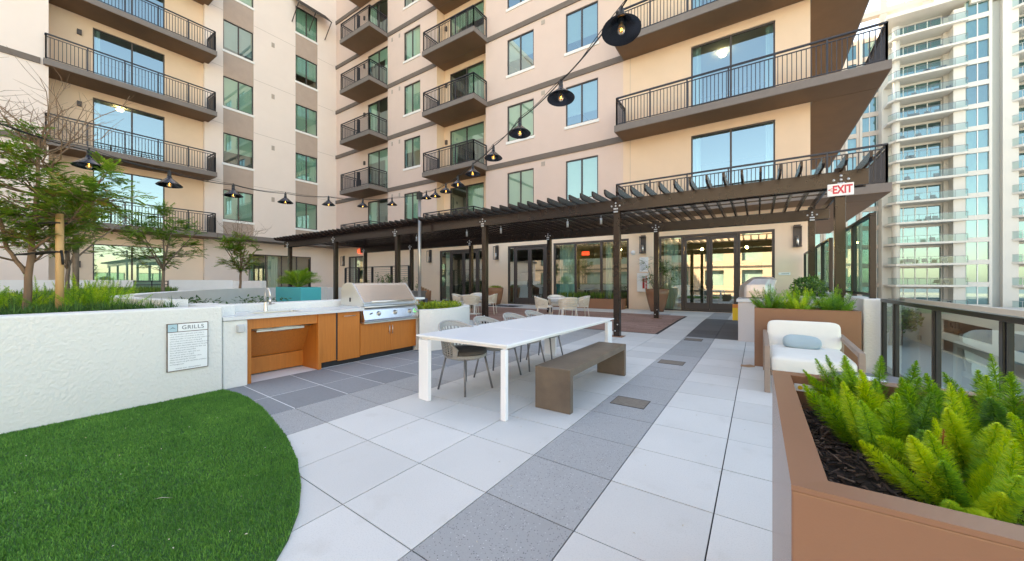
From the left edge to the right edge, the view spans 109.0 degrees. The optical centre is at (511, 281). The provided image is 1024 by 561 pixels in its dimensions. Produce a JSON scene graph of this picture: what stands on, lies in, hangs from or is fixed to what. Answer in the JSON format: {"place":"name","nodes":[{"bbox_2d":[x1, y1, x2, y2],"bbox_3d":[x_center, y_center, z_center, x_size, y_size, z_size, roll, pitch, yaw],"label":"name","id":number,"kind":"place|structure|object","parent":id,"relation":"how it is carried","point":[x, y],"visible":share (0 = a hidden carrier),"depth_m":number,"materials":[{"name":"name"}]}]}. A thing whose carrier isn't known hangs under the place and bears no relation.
{"place":"outdoors","nodes":[
{"label":"outdoors","id":0,"kind":"place"},
{"bbox_2d":[227,344,524,414],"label":"porcelain paving","id":1,"kind":"structure","parent":0,"point":[298,398],"depth_m":4.99,"materials":[{"name":"tile"}]},
{"bbox_2d":[271,312,731,560],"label":"speckled paving","id":2,"kind":"structure","parent":0,"point":[540,508],"depth_m":2.73,"materials":[{"name":"tile"}]},
{"bbox_2d":[470,306,684,333],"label":"brick paving","id":3,"kind":"structure","parent":0,"point":[627,322],"depth_m":12.97,"materials":[{"name":"brick"}]},
{"bbox_2d":[277,301,904,560],"bbox_3d":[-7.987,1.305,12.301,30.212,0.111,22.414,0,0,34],"label":"white paving","id":4,"kind":"structure","parent":0,"point":[400,478],"depth_m":2.71,"materials":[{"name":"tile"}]},
{"bbox_2d":[0,280,132,293],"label":"patio wall","id":5,"kind":"structure","parent":4,"relation":"on","point":[16,285],"depth_m":14.76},
{"bbox_2d":[0,389,301,560],"bbox_3d":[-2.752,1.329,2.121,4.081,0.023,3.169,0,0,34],"label":"turf","id":6,"kind":"structure","parent":4,"relation":"on","point":[195,420],"depth_m":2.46,"materials":[{"name":"green plant"}]},
{"bbox_2d":[0,287,340,433],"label":"planter wall","id":7,"kind":"structure","parent":4,"relation":"on","point":[57,367],"depth_m":3.71,"materials":[{"name":"white paint"}]},
{"bbox_2d":[14,213,68,307],"bbox_3d":[-5.595,-0.150,4.351,0.674,1.300,0.156,0,0,8],"label":"tree stake","id":8,"kind":"object","parent":7,"relation":"on","point":[59,251],"visible":0.79,"depth_m":4.28,"materials":[{"name":"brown wood"}]},
{"bbox_2d":[0,180,136,289],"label":"young tree","id":9,"kind":"object","parent":7,"relation":"on","point":[67,262],"visible":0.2,"depth_m":8.89,"materials":[{"name":"green plant"}]},
{"bbox_2d":[0,48,156,309],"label":"young tree","id":10,"kind":"object","parent":7,"relation":"on","point":[42,192],"visible":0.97,"depth_m":4.37,"materials":[{"name":"green plant"}]},
{"bbox_2d":[0,285,187,314],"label":"border grass","id":11,"kind":"structure","parent":7,"relation":"on","point":[28,309],"depth_m":4.26,"materials":[{"name":"green plant"}]},
{"bbox_2d":[54,279,152,307],"bbox_3d":[-5.029,0.189,4.511,0.643,0.528,0.623,0,0,-8],"label":"foxtail fern","id":12,"kind":"object","parent":7,"relation":"on","point":[121,295],"visible":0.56,"depth_m":4.56,"materials":[{"name":"green plant"}]},
{"bbox_2d":[106,199,212,291],"bbox_3d":[-9.938,-0.945,10.392,2.195,2.783,2.183,0,0,10],"label":"young tree","id":13,"kind":"object","parent":7,"relation":"on","point":[141,237],"visible":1,"depth_m":10.29,"materials":[{"name":"green plant"}]},
{"bbox_2d":[166,321,207,372],"bbox_3d":[-3.750,0.745,4.236,0.021,0.540,0.379,0,0,34],"label":"grills sign","id":14,"kind":"object","parent":7,"relation":"attached to","point":[186,346],"visible":1,"depth_m":4.21,"materials":[{"name":"white"}]},
{"bbox_2d":[214,213,267,287],"bbox_3d":[-9.638,-1.030,12.888,1.729,2.954,1.590,0,0,34],"label":"young tree","id":15,"kind":"object","parent":7,"relation":"on","point":[229,245],"visible":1,"depth_m":12.75,"materials":[{"name":"green plant"}]},
{"bbox_2d":[168,280,265,290],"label":"patio wall","id":16,"kind":"structure","parent":4,"relation":"on","point":[183,285],"depth_m":18.88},
{"bbox_2d":[276,287,320,301],"bbox_3d":[-7.497,0.755,12.797,1.780,1.150,0.680,0,0,34],"label":"turquoise planter","id":17,"kind":"object","parent":4,"relation":"on","point":[302,293],"visible":0.51,"depth_m":12.37,"materials":[{"name":"teal"}]},
{"bbox_2d":[274,267,323,286],"bbox_3d":[-7.497,-0.158,12.864,1.541,0.732,1.413,0,0,-27],"label":"palm","id":18,"kind":"object","parent":17,"relation":"on","point":[302,278],"visible":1,"depth_m":12.74,"materials":[{"name":"green plant"}]},
{"bbox_2d":[245,350,462,408],"bbox_3d":[-4.384,1.351,2.705,2.106,0.001,13.600,0,0,34],"label":"grout","id":19,"kind":"object","parent":4,"relation":"on","point":[262,376],"visible":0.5,"depth_m":5.38,"materials":[{"name":"white"}]},
{"bbox_2d":[222,288,415,389],"bbox_3d":[-3.019,0.721,6.059,0.860,1.258,3.170,0,0,34],"label":"outdoor kitchen","id":20,"kind":"object","parent":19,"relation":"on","point":[318,338],"visible":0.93,"depth_m":5.63,"materials":[{"name":"white paint"}]},
{"bbox_2d":[321,313,335,362],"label":"cabinet door","id":21,"kind":"structure","parent":20,"relation":"in","point":[328,321],"depth_m":5.74,"materials":[{"name":"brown wood"}]},
{"bbox_2d":[337,311,359,360],"bbox_3d":[-2.683,0.888,6.027,0.058,0.775,0.388,0,0,34],"label":"cabinet door","id":22,"kind":"structure","parent":20,"relation":"in","point":[348,322],"depth_m":6.02,"materials":[{"name":"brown wood"}]},
{"bbox_2d":[360,322,389,355],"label":"cabinet door","id":23,"kind":"structure","parent":20,"relation":"in","point":[374,337],"depth_m":6.43,"materials":[{"name":"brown wood"}]},
{"bbox_2d":[339,282,419,323],"bbox_3d":[-2.467,0.367,6.874,0.797,0.703,1.214,0,0,34],"label":"gas grill","id":24,"kind":"object","parent":20,"relation":"in","point":[383,302],"visible":0.99,"depth_m":6.57,"materials":[{"name":"metal"}]},
{"bbox_2d":[390,319,415,349],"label":"cabinet door","id":25,"kind":"structure","parent":20,"relation":"in","point":[402,332],"depth_m":6.94,"materials":[{"name":"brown wood"}]},
{"bbox_2d":[417,192,422,302],"bbox_3d":[-3.111,-0.830,12.295,0.280,4.360,0.280,0,0,34],"label":"light pole","id":26,"kind":"object","parent":4,"relation":"on","point":[419,197],"visible":0.6,"depth_m":12.25,"materials":[{"name":"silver metal"}]},
{"bbox_2d":[0,122,416,199],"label":"festoon cable","id":27,"kind":"object","parent":26,"relation":"attached to","point":[11,127],"visible":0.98,"depth_m":5.80,"materials":[{"name":"black plastic"}]},
{"bbox_2d":[420,0,626,194],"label":"festoon cable","id":28,"kind":"object","parent":26,"relation":"attached to","point":[584,55],"visible":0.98,"depth_m":4.70,"materials":[{"name":"black plastic"}]},
{"bbox_2d":[602,6,641,45],"bbox_3d":[0.953,-2.283,3.186,0.332,0.287,0.332,-4,-14,33],"label":"festoon lamp","id":29,"kind":"object","parent":28,"relation":"hanging from","point":[621,28],"visible":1,"depth_m":3.20,"materials":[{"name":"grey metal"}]},
{"bbox_2d":[413,304,469,350],"bbox_3d":[-1.843,0.950,8.262,1.924,0.800,1.901,0,0,34],"label":"round planter","id":30,"kind":"object","parent":4,"relation":"on","point":[428,320],"visible":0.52,"depth_m":7.23,"materials":[{"name":"white paint"}]},
{"bbox_2d":[437,320,492,396],"bbox_3d":[-0.624,0.929,4.642,0.649,0.847,0.626,0,0,40],"label":"woven chair","id":31,"kind":"object","parent":4,"relation":"on","point":[460,352],"visible":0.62,"depth_m":4.50,"materials":[{"name":"grey wicker"}]},
{"bbox_2d":[416,314,613,420],"bbox_3d":[0.299,0.979,5.160,1.280,0.742,3.140,0,0,34],"label":"dining table","id":32,"kind":"object","parent":4,"relation":"on","point":[504,336],"visible":0.91,"depth_m":4.21,"materials":[{"name":"white metal"}]},
{"bbox_2d":[274,151,872,337],"bbox_3d":[-1.101,-0.418,14.480,21.220,3.523,6.310,0,0,34],"label":"pergola","id":33,"kind":"object","parent":4,"relation":"on","point":[560,218],"visible":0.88,"depth_m":10.85,"materials":[{"name":"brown wood"}]},
{"bbox_2d":[535,342,625,414],"bbox_3d":[0.949,1.125,4.603,0.410,0.450,1.900,0,0,34],"label":"bench","id":34,"kind":"object","parent":4,"relation":"on","point":[554,384],"visible":1,"depth_m":3.92,"materials":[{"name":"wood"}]},
{"bbox_2d":[754,306,861,366],"bbox_3d":[4.611,0.884,5.805,1.262,0.932,0.722,0,0,34],"label":"brown planter","id":35,"kind":"object","parent":4,"relation":"on","point":[849,323],"visible":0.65,"depth_m":5.46,"materials":[{"name":"metal"}]},
{"bbox_2d":[749,284,792,308],"bbox_3d":[4.240,0.262,5.952,0.644,0.474,0.697,0,0,34],"label":"foxtail fern","id":36,"kind":"object","parent":35,"relation":"on","point":[768,302],"visible":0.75,"depth_m":5.88,"materials":[{"name":"green plant"}]},
{"bbox_2d":[780,284,828,309],"bbox_3d":[4.518,0.269,5.735,0.627,0.472,0.642,0,0,22],"label":"foxtail fern","id":37,"kind":"object","parent":35,"relation":"on","point":[796,303],"visible":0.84,"depth_m":5.70,"materials":[{"name":"green plant"}]},
{"bbox_2d":[810,284,856,310],"bbox_3d":[4.844,0.265,5.524,0.546,0.474,0.646,0,0,34],"label":"foxtail fern","id":38,"kind":"object","parent":35,"relation":"on","point":[833,303],"visible":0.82,"depth_m":5.41,"materials":[{"name":"green plant"}]},
{"bbox_2d":[763,320,865,392],"bbox_3d":[3.864,0.955,4.800,0.920,0.790,1.436,0,0,34],"label":"lounge chair","id":39,"kind":"object","parent":4,"relation":"on","point":[778,355],"visible":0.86,"depth_m":4.67,"materials":[{"name":"white fabric"}]},
{"bbox_2d":[782,334,821,349],"bbox_3d":[3.946,0.830,4.975,0.419,0.208,0.182,0,0,34],"label":"throw pillow","id":40,"kind":"object","parent":39,"relation":"on","point":[801,341],"visible":0.81,"depth_m":4.92,"materials":[{"name":"blue fabric"}]},
{"bbox_2d":[804,290,880,374],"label":"parapet wall","id":41,"kind":"structure","parent":4,"relation":"on","point":[869,308],"depth_m":5.36,"materials":[{"name":"white paint"}]},
{"bbox_2d":[804,238,832,291],"bbox_3d":[8.987,-0.388,10.828,0.070,1.274,5.670,0,0,34],"label":"glass screen","id":42,"kind":"object","parent":41,"relation":"on","point":[823,260],"visible":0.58,"depth_m":9.31,"materials":[{"name":"teal"}]},
{"bbox_2d":[846,212,875,298],"bbox_3d":[6.087,-0.388,6.512,0.070,1.274,2.670,0,0,34],"label":"glass screen","id":43,"kind":"object","parent":41,"relation":"on","point":[852,258],"visible":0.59,"depth_m":6.24,"materials":[{"name":"black"}]},
{"bbox_2d":[772,370,1023,560],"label":"brown planter","id":44,"kind":"object","parent":4,"relation":"on","point":[817,515],"visible":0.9,"depth_m":0.71,"materials":[{"name":"metal"}]},
{"bbox_2d":[802,355,958,422],"bbox_3d":[1.383,0.434,1.451,0.402,0.278,0.389,0,0,-18],"label":"foxtail fern","id":45,"kind":"object","parent":44,"relation":"in","point":[848,376],"visible":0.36,"depth_m":1.43,"materials":[{"name":"green plant"}]},
{"bbox_2d":[802,369,986,467],"bbox_3d":[1.194,0.433,1.204,0.356,0.280,0.363,0,0,6],"label":"foxtail fern","id":46,"kind":"object","parent":44,"relation":"on","point":[856,422],"visible":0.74,"depth_m":1.17,"materials":[{"name":"green plant"}]},
{"bbox_2d":[801,403,1023,525],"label":"bark mulch","id":47,"kind":"object","parent":44,"relation":"in","point":[829,445],"visible":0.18,"depth_m":1.09,"materials":[{"name":"black wood"}]},
{"bbox_2d":[858,417,1023,525],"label":"foxtail fern","id":48,"kind":"object","parent":44,"relation":"in","point":[1000,499],"visible":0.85,"depth_m":0.87,"materials":[{"name":"green plant"}]},
{"bbox_2d":[874,373,1023,488],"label":"foxtail fern","id":49,"kind":"object","parent":44,"relation":"in","point":[959,430],"visible":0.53,"depth_m":1.04,"materials":[{"name":"green plant"}]},
{"bbox_2d":[918,353,1023,444],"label":"foxtail fern","id":50,"kind":"object","parent":44,"relation":"in","point":[995,408],"visible":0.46,"depth_m":1.18,"materials":[{"name":"green plant"}]},
{"bbox_2d":[880,299,1023,394],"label":"glass railing","id":51,"kind":"object","parent":4,"relation":"on","point":[1007,323],"visible":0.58,"depth_m":3.65,"materials":[{"name":"black"}]},
{"bbox_2d":[686,319,737,339],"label":"dark paving","id":52,"kind":"structure","parent":0,"point":[711,328],"depth_m":9.74,"materials":[{"name":"tile"}]},
{"bbox_2d":[736,296,793,341],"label":"grill island","id":53,"kind":"structure","parent":52,"relation":"on","point":[745,320],"depth_m":8.09,"materials":[{"name":"white paint"}]},
{"bbox_2d":[739,276,776,297],"bbox_3d":[6.091,0.137,9.039,0.780,0.533,1.261,0,0,34],"label":"covered grill","id":54,"kind":"object","parent":53,"relation":"on","point":[755,283],"visible":0.9,"depth_m":8.59,"materials":[{"name":"silver metal"}]},
{"bbox_2d":[799,296,828,306],"bbox_3d":[7.093,0.840,8.811,0.647,1.020,2.068,0,0,34],"label":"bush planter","id":55,"kind":"object","parent":52,"relation":"on","point":[812,300],"visible":0.1,"depth_m":8.05,"materials":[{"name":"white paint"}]},
{"bbox_2d":[788,274,829,296],"bbox_3d":[7.141,0.176,8.791,0.787,0.745,1.779,0,0,34],"label":"dark bush","id":56,"kind":"object","parent":55,"relation":"in","point":[799,281],"visible":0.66,"depth_m":8.51,"materials":[{"name":"green plant"}]},
{"bbox_2d":[887,334,1023,395],"bbox_3d":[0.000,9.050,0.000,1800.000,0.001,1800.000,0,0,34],"label":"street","id":57,"kind":"structure","parent":0,"point":[961,371],"depth_m":41.44,"materials":[{"name":"grey asphalt"}]},
{"bbox_2d":[0,0,891,312],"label":"apartment building","id":58,"kind":"structure","parent":57,"relation":"on","point":[374,104],"depth_m":20.63,"materials":[{"name":"beige paint"}]},
{"bbox_2d":[93,244,162,287],"bbox_3d":[-21.881,-0.400,20.944,0.115,3.300,2.880,0,0,34],"label":"patio door","id":59,"kind":"structure","parent":58,"relation":"in","point":[134,274],"depth_m":20.78,"materials":[{"name":"grey"}]},
{"bbox_2d":[93,98,164,161],"bbox_3d":[-21.924,-8.385,20.973,0.219,3.130,2.880,0,0,34],"label":"balcony door","id":60,"kind":"structure","parent":58,"relation":"in","point":[97,106],"depth_m":20.03,"materials":[{"name":"grey"}]},
{"bbox_2d":[93,28,164,93],"bbox_3d":[-21.924,-12.165,20.973,0.219,3.130,2.880,0,0,34],"label":"balcony door","id":61,"kind":"structure","parent":58,"relation":"in","point":[96,35],"depth_m":20.03,"materials":[{"name":"grey"}]},
{"bbox_2d":[222,189,254,224],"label":"window","id":62,"kind":"structure","parent":58,"relation":"in","point":[231,206],"depth_m":25.06,"materials":[{"name":"teal"}]},
{"bbox_2d":[222,19,254,64],"bbox_3d":[-18.748,-16.415,25.032,0.195,2.170,1.880,0,0,34],"label":"window","id":63,"kind":"structure","parent":58,"relation":"in","point":[237,39],"depth_m":25.02,"materials":[{"name":"teal glass"}]},
{"bbox_2d":[222,132,254,170],"bbox_3d":[-18.748,-8.875,25.032,0.195,2.170,1.880,0,0,34],"label":"window","id":64,"kind":"structure","parent":58,"relation":"in","point":[238,145],"depth_m":25.02,"materials":[{"name":"teal glass"}]},
{"bbox_2d":[222,76,254,117],"bbox_3d":[-18.748,-12.645,25.032,0.195,2.170,1.880,0,0,34],"label":"window","id":65,"kind":"structure","parent":58,"relation":"in","point":[237,97],"depth_m":25.02,"materials":[{"name":"green glass"}]},
{"bbox_2d":[249,254,310,287],"bbox_3d":[-17.302,-0.350,27.349,0.219,3.200,4.300,0,0,34],"label":"patio door","id":66,"kind":"structure","parent":58,"relation":"in","point":[272,259],"depth_m":26.92,"materials":[{"name":"green"}]},
{"bbox_2d":[295,202,317,231],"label":"window","id":67,"kind":"structure","parent":58,"relation":"in","point":[306,214],"depth_m":28.82,"materials":[{"name":"green glass"}]},
{"bbox_2d":[295,55,317,91],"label":"window","id":68,"kind":"structure","parent":58,"relation":"in","point":[304,68],"depth_m":28.80,"materials":[{"name":"green glass"}]},
{"bbox_2d":[295,153,317,184],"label":"window","id":69,"kind":"structure","parent":58,"relation":"in","point":[306,166],"depth_m":28.89,"materials":[{"name":"green glass"}]},
{"bbox_2d":[295,104,317,137],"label":"window","id":70,"kind":"structure","parent":58,"relation":"in","point":[306,120],"depth_m":28.82,"materials":[{"name":"green glass"}]},
{"bbox_2d":[295,6,317,44],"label":"window","id":71,"kind":"structure","parent":58,"relation":"in","point":[303,20],"depth_m":28.85,"materials":[{"name":"green glass"}]},
{"bbox_2d":[403,80,420,117],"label":"window","id":72,"kind":"structure","parent":58,"relation":"in","point":[412,93],"depth_m":25.36,"materials":[{"name":"green glass"}]},
{"bbox_2d":[403,25,420,63],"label":"window","id":73,"kind":"structure","parent":58,"relation":"in","point":[413,38],"depth_m":25.41,"materials":[{"name":"green glass"}]},
{"bbox_2d":[440,248,481,302],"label":"entrance doors","id":74,"kind":"structure","parent":58,"relation":"in","point":[449,253],"depth_m":23.19,"materials":[{"name":"grey metal"}]},
{"bbox_2d":[450,121,483,165],"bbox_3d":[-2.847,-8.385,23.509,2.850,3.130,0.219,0,0,34],"label":"balcony door","id":75,"kind":"structure","parent":58,"relation":"in","point":[476,132],"depth_m":23.44,"materials":[{"name":"green"}]},
{"bbox_2d":[450,182,483,213],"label":"balcony door","id":76,"kind":"structure","parent":58,"relation":"in","point":[476,192],"depth_m":23.29,"materials":[{"name":"green"}]},
{"bbox_2d":[506,29,534,78],"bbox_3d":[0.482,-12.645,20.341,1.870,2.170,0.195,0,0,34],"label":"window","id":77,"kind":"structure","parent":58,"relation":"in","point":[523,46],"depth_m":20.35,"materials":[{"name":"blue glass"}]},
{"bbox_2d":[506,99,534,144],"bbox_3d":[0.482,-8.875,20.341,1.870,2.170,0.195,0,0,34],"label":"window","id":78,"kind":"structure","parent":58,"relation":"in","point":[514,113],"depth_m":20.34,"materials":[{"name":"green glass"}]},
{"bbox_2d":[508,168,533,205],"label":"window","id":79,"kind":"structure","parent":58,"relation":"in","point":[520,185],"depth_m":20.35,"materials":[{"name":"green glass"}]},
{"bbox_2d":[508,244,546,304],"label":"entrance doors","id":80,"kind":"structure","parent":58,"relation":"in","point":[516,300],"depth_m":20.04,"materials":[{"name":"grey metal"}]},
{"bbox_2d":[564,78,598,129],"bbox_3d":[3.503,-8.875,18.311,1.850,2.170,0.195,0,0,34],"label":"window","id":81,"kind":"structure","parent":58,"relation":"in","point":[586,95],"depth_m":18.30,"materials":[{"name":"blue glass"}]},
{"bbox_2d":[564,1,598,56],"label":"window","id":82,"kind":"structure","parent":58,"relation":"in","point":[582,24],"depth_m":18.32,"materials":[{"name":"blue glass"}]},
{"bbox_2d":[566,155,597,200],"bbox_3d":[3.503,-5.095,18.311,1.850,2.170,0.195,0,0,34],"label":"window","id":83,"kind":"structure","parent":58,"relation":"in","point":[582,175],"depth_m":18.33,"materials":[{"name":"blue glass"}]},
{"bbox_2d":[554,239,628,308],"bbox_3d":[3.933,-0.380,18.260,3.920,3.260,0.440,0,0,34],"label":"shop window","id":84,"kind":"structure","parent":58,"relation":"in","point":[568,251],"depth_m":18.51,"materials":[{"name":"green"}]},
{"bbox_2d":[659,229,774,312],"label":"entrance doors","id":85,"kind":"structure","parent":58,"relation":"in","point":[670,242],"depth_m":15.43,"materials":[{"name":"grey metal"}]},
{"bbox_2d":[691,120,774,189],"bbox_3d":[8.879,-4.615,14.809,2.900,3.130,0.219,0,0,34],"label":"balcony door","id":86,"kind":"structure","parent":58,"relation":"in","point":[770,127],"depth_m":14.71,"materials":[{"name":"blue glass"}]},
{"bbox_2d":[691,21,774,106],"bbox_3d":[8.879,-8.385,14.809,2.900,3.130,0.219,0,0,34],"label":"balcony door","id":87,"kind":"structure","parent":58,"relation":"in","point":[770,30],"depth_m":14.71,"materials":[{"name":"blue"}]},
{"bbox_2d":[810,35,877,297],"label":"condo block","id":88,"kind":"structure","parent":57,"relation":"on","point":[864,132],"depth_m":66.62,"materials":[{"name":"beige paint"}]},
{"bbox_2d":[861,0,1023,334],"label":"condo tower","id":89,"kind":"structure","parent":57,"relation":"on","point":[951,134],"depth_m":57.18,"materials":[{"name":"grey concrete"}]},
{"bbox_2d":[900,287,941,301],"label":"balcony window","id":90,"kind":"structure","parent":89,"relation":"in","point":[905,292],"depth_m":60.95,"materials":[{"name":"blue glass"}]},
{"bbox_2d":[900,266,941,284],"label":"balcony window","id":91,"kind":"structure","parent":89,"relation":"in","point":[916,275],"depth_m":61.06,"materials":[{"name":"green glass"}]},
{"bbox_2d":[900,245,941,263],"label":"balcony window","id":92,"kind":"structure","parent":89,"relation":"in","point":[917,253],"depth_m":61.01,"materials":[{"name":"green glass"}]},
{"bbox_2d":[900,224,941,242],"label":"balcony window","id":93,"kind":"structure","parent":89,"relation":"in","point":[913,233],"depth_m":61.08,"materials":[{"name":"blue glass"}]},
{"bbox_2d":[900,203,941,221],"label":"balcony window","id":94,"kind":"structure","parent":89,"relation":"in","point":[912,211],"depth_m":61.08,"materials":[{"name":"blue glass"}]},
{"bbox_2d":[900,182,941,200],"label":"balcony window","id":95,"kind":"structure","parent":89,"relation":"in","point":[921,189],"depth_m":61.01,"materials":[{"name":"blue glass"}]},
{"bbox_2d":[900,161,941,180],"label":"balcony window","id":96,"kind":"structure","parent":89,"relation":"in","point":[919,168],"depth_m":61.01,"materials":[{"name":"blue glass"}]},
{"bbox_2d":[900,140,941,159],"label":"balcony window","id":97,"kind":"structure","parent":89,"relation":"in","point":[932,145],"depth_m":60.95,"materials":[{"name":"blue glass"}]},
{"bbox_2d":[900,119,941,137],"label":"balcony window","id":98,"kind":"structure","parent":89,"relation":"in","point":[935,123],"depth_m":60.95,"materials":[{"name":"blue glass"}]},
{"bbox_2d":[966,264,988,286],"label":"corner window","id":99,"kind":"structure","parent":89,"relation":"in","point":[976,274],"depth_m":55.99,"materials":[{"name":"green glass"}]},
{"bbox_2d":[966,242,988,264],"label":"corner window","id":100,"kind":"structure","parent":89,"relation":"in","point":[977,252],"depth_m":55.99,"materials":[{"name":"green glass"}]},
{"bbox_2d":[966,219,988,241],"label":"corner window","id":101,"kind":"structure","parent":89,"relation":"in","point":[977,230],"depth_m":55.99,"materials":[{"name":"blue glass"}]},
{"bbox_2d":[966,197,988,219],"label":"corner window","id":102,"kind":"structure","parent":89,"relation":"in","point":[976,208],"depth_m":55.99,"materials":[{"name":"blue glass"}]},
{"bbox_2d":[966,174,988,197],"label":"corner window","id":103,"kind":"structure","parent":89,"relation":"in","point":[977,185],"depth_m":55.99,"materials":[{"name":"blue glass"}]},
{"bbox_2d":[966,152,988,175],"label":"corner window","id":104,"kind":"structure","parent":89,"relation":"in","point":[977,163],"depth_m":55.99,"materials":[{"name":"blue glass"}]},
{"bbox_2d":[966,129,988,153],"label":"corner window","id":105,"kind":"structure","parent":89,"relation":"in","point":[977,141],"depth_m":55.99,"materials":[{"name":"blue glass"}]},
{"bbox_2d":[966,107,988,131],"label":"corner window","id":106,"kind":"structure","parent":89,"relation":"in","point":[977,119],"depth_m":55.99,"materials":[{"name":"blue glass"}]},
{"bbox_2d":[966,84,988,109],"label":"corner window","id":107,"kind":"structure","parent":89,"relation":"in","point":[977,96],"depth_m":55.99,"materials":[{"name":"blue glass"}]},
{"bbox_2d":[966,62,988,87],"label":"corner window","id":108,"kind":"structure","parent":89,"relation":"in","point":[977,74],"depth_m":55.99,"materials":[{"name":"blue glass"}]},
{"bbox_2d":[966,39,988,65],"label":"corner window","id":109,"kind":"structure","parent":89,"relation":"in","point":[977,52],"depth_m":55.99,"materials":[{"name":"blue glass"}]},
{"bbox_2d":[966,17,988,43],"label":"corner window","id":110,"kind":"structure","parent":89,"relation":"in","point":[977,30],"depth_m":55.99,"materials":[{"name":"blue glass"}]},
{"bbox_2d":[900,297,1023,381],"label":"parking deck","id":111,"kind":"structure","parent":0,"point":[981,334],"depth_m":44.16,"materials":[{"name":"grey"}]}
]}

